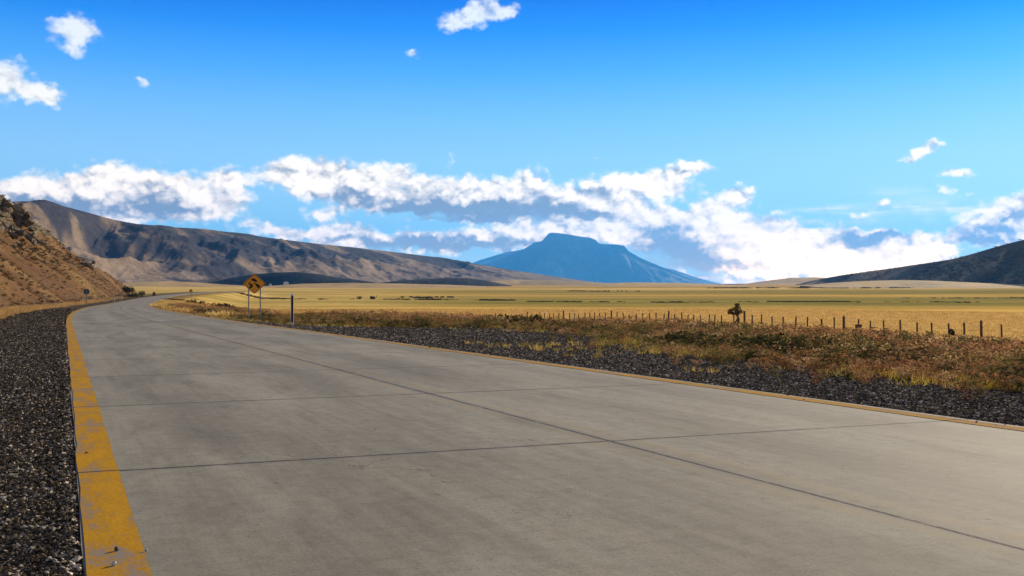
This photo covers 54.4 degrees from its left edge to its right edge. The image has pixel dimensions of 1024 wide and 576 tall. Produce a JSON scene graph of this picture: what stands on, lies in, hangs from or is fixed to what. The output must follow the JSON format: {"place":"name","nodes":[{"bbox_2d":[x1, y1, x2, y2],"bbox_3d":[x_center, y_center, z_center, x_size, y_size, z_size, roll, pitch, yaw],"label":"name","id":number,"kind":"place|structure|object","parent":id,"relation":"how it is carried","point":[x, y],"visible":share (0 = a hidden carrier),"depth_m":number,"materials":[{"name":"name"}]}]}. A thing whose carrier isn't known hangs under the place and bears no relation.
{"place":"outdoors","nodes":[
{"label":"outdoors","id":0,"kind":"place"},
{"bbox_2d":[0,195,134,308],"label":"hill","id":1,"kind":"structure","parent":0,"point":[19,261],"depth_m":237.06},
{"bbox_2d":[0,196,25,218],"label":"rock outcrop","id":2,"kind":"object","parent":1,"relation":"on","point":[18,211],"visible":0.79,"depth_m":325.70,"materials":[{"name":"grey stone"}]},
{"bbox_2d":[2,223,26,246],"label":"rock outcrop","id":3,"kind":"object","parent":1,"relation":"on","point":[15,234],"visible":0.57,"depth_m":242.39,"materials":[{"name":"grey stone"}]},
{"bbox_2d":[15,211,33,226],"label":"rock outcrop","id":4,"kind":"object","parent":1,"relation":"on","point":[27,221],"visible":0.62,"depth_m":326.51,"materials":[{"name":"grey stone"}]},
{"bbox_2d":[19,226,37,245],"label":"rock outcrop","id":5,"kind":"object","parent":1,"relation":"on","point":[32,236],"visible":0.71,"depth_m":290.93,"materials":[{"name":"beige stone"}]},
{"bbox_2d":[35,238,46,245],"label":"rock outcrop","id":6,"kind":"object","parent":1,"relation":"on","point":[40,242],"visible":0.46,"depth_m":295.24,"materials":[{"name":"stone"}]},
{"bbox_2d":[0,194,137,306],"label":"hillside scrub","id":7,"kind":"object","parent":1,"relation":"on","point":[33,258],"visible":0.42,"depth_m":246.77,"materials":[{"name":"brown plant"}]},
{"bbox_2d":[81,260,95,268],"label":"rock outcrop","id":8,"kind":"object","parent":1,"relation":"on","point":[88,265],"visible":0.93,"depth_m":335.02,"materials":[{"name":"stone"}]},
{"bbox_2d":[119,286,134,292],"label":"shrub","id":9,"kind":"object","parent":1,"relation":"on","point":[130,289],"visible":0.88,"depth_m":382.99,"materials":[{"name":"green plant"}]},
{"bbox_2d":[122,281,245,286],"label":"hill","id":10,"kind":"structure","parent":0,"point":[163,284],"depth_m":1850.39,"materials":[{"name":"beige plant"}]},
{"bbox_2d":[208,272,374,285],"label":"hill","id":11,"kind":"structure","parent":0,"point":[276,278],"depth_m":1959.52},
{"bbox_2d":[11,200,598,282],"bbox_3d":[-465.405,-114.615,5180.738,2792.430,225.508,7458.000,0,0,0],"label":"hills","id":12,"kind":"structure","parent":0,"point":[123,252],"depth_m":2862.75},
{"bbox_2d":[262,283,487,287],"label":"hill","id":13,"kind":"structure","parent":0,"point":[351,285],"depth_m":1595.21,"materials":[{"name":"beige plant"}]},
{"bbox_2d":[382,278,510,285],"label":"hill","id":14,"kind":"structure","parent":0,"point":[459,281],"depth_m":2105.34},
{"bbox_2d":[473,250,519,264],"bbox_3d":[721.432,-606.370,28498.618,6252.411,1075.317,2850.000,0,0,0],"label":"mountain","id":15,"kind":"structure","parent":0,"point":[488,259],"depth_m":28382.29,"materials":[{"name":"blue stone"}]},
{"bbox_2d":[0,308,1023,575],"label":"gravel","id":16,"kind":"structure","parent":0,"point":[34,336],"depth_m":12.26,"materials":[{"name":"grey gravel"}]},
{"bbox_2d":[0,285,1023,575],"bbox_3d":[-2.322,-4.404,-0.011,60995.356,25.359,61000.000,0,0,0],"label":"ground","id":17,"kind":"structure","parent":0,"point":[894,299],"depth_m":424.62,"materials":[{"name":"yellow plant"}]},
{"bbox_2d":[83,289,89,304],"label":"traffic sign","id":18,"kind":"object","parent":17,"relation":"on","point":[86,291],"visible":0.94,"depth_m":163.69,"materials":[{"name":"metal"}]},
{"bbox_2d":[118,292,142,296],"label":"shrub","id":19,"kind":"object","parent":17,"relation":"on","point":[134,295],"visible":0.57,"depth_m":327.86,"materials":[{"name":"green plant"}]},
{"bbox_2d":[186,299,205,303],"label":"shrub","id":20,"kind":"object","parent":17,"relation":"on","point":[193,301],"visible":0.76,"depth_m":205.29,"materials":[{"name":"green plant"}]},
{"bbox_2d":[200,302,234,307],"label":"shrub","id":21,"kind":"object","parent":17,"relation":"on","point":[223,305],"visible":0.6,"depth_m":189.43,"materials":[{"name":"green plant"}]},
{"bbox_2d":[243,274,264,319],"bbox_3d":[-13.461,0.625,52.024,1.131,2.723,0.065,0,0,-13],"label":"traffic sign","id":22,"kind":"object","parent":17,"relation":"on","point":[254,283],"visible":0.94,"depth_m":51.99,"materials":[{"name":"yellow metal"}]},
{"bbox_2d":[291,293,293,323],"bbox_3d":[-9.490,1.038,42.998,0.111,1.607,0.080,0,0,-29],"label":"delineator post","id":23,"kind":"object","parent":17,"relation":"on","point":[292,308],"visible":0.76,"depth_m":42.96,"materials":[{"name":"white plastic"}]},
{"bbox_2d":[0,299,1023,390],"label":"grass","id":24,"kind":"structure","parent":17,"relation":"on","point":[1010,321],"depth_m":148.47,"materials":[{"name":"yellow plant"}]},
{"bbox_2d":[486,313,544,325],"bbox_3d":[-0.005,1.474,42.356,2.237,0.811,3.341,0,0,-39],"label":"shrub","id":25,"kind":"object","parent":17,"relation":"on","point":[518,319],"visible":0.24,"depth_m":41.86,"materials":[{"name":"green plant"}]},
{"bbox_2d":[124,287,1021,307],"bbox_3d":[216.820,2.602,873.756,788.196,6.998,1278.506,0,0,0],"label":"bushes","id":26,"kind":"object","parent":17,"relation":"on","point":[598,301],"visible":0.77,"depth_m":497.62,"materials":[{"name":"green plant"}]},
{"bbox_2d":[543,316,602,325],"bbox_3d":[3.163,1.518,40.847,4.257,0.719,2.802,0,0,-35],"label":"shrub","id":27,"kind":"object","parent":17,"relation":"on","point":[568,324],"visible":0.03,"depth_m":40.39,"materials":[{"name":"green plant"}]},
{"bbox_2d":[162,303,1023,399],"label":"dry scrub","id":28,"kind":"object","parent":17,"relation":"on","point":[977,356],"visible":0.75,"depth_m":22.11,"materials":[{"name":"brown plant"}]},
{"bbox_2d":[165,305,1023,385],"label":"bushes","id":29,"kind":"object","parent":17,"relation":"on","point":[759,340],"visible":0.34,"depth_m":20.27,"materials":[{"name":"brown plant"}]},
{"bbox_2d":[727,303,742,327],"bbox_3d":[12.983,2.051,57.967,0.907,2.410,0.773,0,0,-18],"label":"thorn tree","id":30,"kind":"object","parent":17,"relation":"on","point":[735,309],"visible":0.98,"depth_m":57.93,"materials":[{"name":"green plant"}]},
{"bbox_2d":[468,311,1017,340],"bbox_3d":[5.475,3.072,82.811,0.341,3.366,86.831,0,0,-24],"label":"wire fence","id":31,"kind":"object","parent":17,"relation":"on","point":[860,326],"visible":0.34,"depth_m":57.25,"materials":[{"name":"brown wood"}]},
{"bbox_2d":[948,327,955,335],"bbox_3d":[21.191,2.101,47.998,0.382,0.402,0.357,0,0,17],"label":"weed clump","id":32,"kind":"object","parent":17,"relation":"on","point":[951,332],"visible":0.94,"depth_m":47.94,"materials":[{"name":"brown plant"}]},
{"bbox_2d":[0,0,1023,283],"label":"sky","id":33,"kind":"structure","parent":0,"point":[718,141],"materials":[{"name":"blue"}]},
{"bbox_2d":[492,280,593,284],"bbox_3d":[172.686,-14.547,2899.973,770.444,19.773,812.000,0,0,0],"label":"hill","id":34,"kind":"structure","parent":0,"point":[529,282],"depth_m":2706.68,"materials":[{"name":"beige plant"}]},
{"bbox_2d":[66,291,1023,575],"bbox_3d":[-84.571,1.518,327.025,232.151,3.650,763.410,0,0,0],"label":"road","id":35,"kind":"structure","parent":0,"point":[244,449],"depth_m":6.62,"materials":[{"name":"concrete"}]},
{"bbox_2d":[66,293,182,575],"bbox_3d":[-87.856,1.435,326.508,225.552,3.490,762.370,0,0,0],"label":"road line","id":36,"kind":"object","parent":35,"relation":"on","point":[109,523],"visible":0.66,"depth_m":5.79,"materials":[{"name":"yellow paint"}]},
{"bbox_2d":[149,294,1023,430],"bbox_3d":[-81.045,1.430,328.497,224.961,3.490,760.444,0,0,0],"label":"road line","id":37,"kind":"object","parent":35,"relation":"on","point":[876,409],"visible":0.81,"depth_m":11.90,"materials":[{"name":"yellow paint"}]},
{"bbox_2d":[483,233,704,283],"bbox_3d":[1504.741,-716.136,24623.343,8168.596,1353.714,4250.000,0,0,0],"label":"mountain","id":38,"kind":"structure","parent":0,"point":[568,256],"depth_m":24209.67,"materials":[{"name":"blue stone"}]},
{"bbox_2d":[562,282,744,285],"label":"hill","id":39,"kind":"structure","parent":0,"point":[643,284],"depth_m":2175.03,"materials":[{"name":"beige plant"}]},
{"bbox_2d":[663,267,719,283],"bbox_3d":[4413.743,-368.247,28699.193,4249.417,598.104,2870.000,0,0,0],"label":"mountain","id":40,"kind":"structure","parent":0,"point":[695,278],"depth_m":28335.60,"materials":[{"name":"blue stone"}]},
{"bbox_2d":[740,277,823,284],"bbox_3d":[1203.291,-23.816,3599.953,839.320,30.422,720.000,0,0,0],"label":"hill","id":41,"kind":"structure","parent":0,"point":[789,281],"depth_m":3470.52,"materials":[{"name":"beige plant"}]},
{"bbox_2d":[796,240,1023,284],"bbox_3d":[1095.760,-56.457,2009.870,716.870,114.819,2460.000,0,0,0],"label":"hill","id":42,"kind":"structure","parent":0,"point":[898,274],"depth_m":1919.55,"materials":[{"name":"grey stone"}]},
{"bbox_2d":[838,239,1023,283],"bbox_3d":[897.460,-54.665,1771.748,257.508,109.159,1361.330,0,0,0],"label":"woodland","id":43,"kind":"object","parent":42,"relation":"on","point":[951,269],"visible":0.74,"depth_m":1895.93,"materials":[{"name":"green plant"}]},
{"bbox_2d":[800,280,1023,287],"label":"hill","id":44,"kind":"structure","parent":0,"point":[910,283],"depth_m":1532.21,"materials":[{"name":"beige soil"}]}
]}

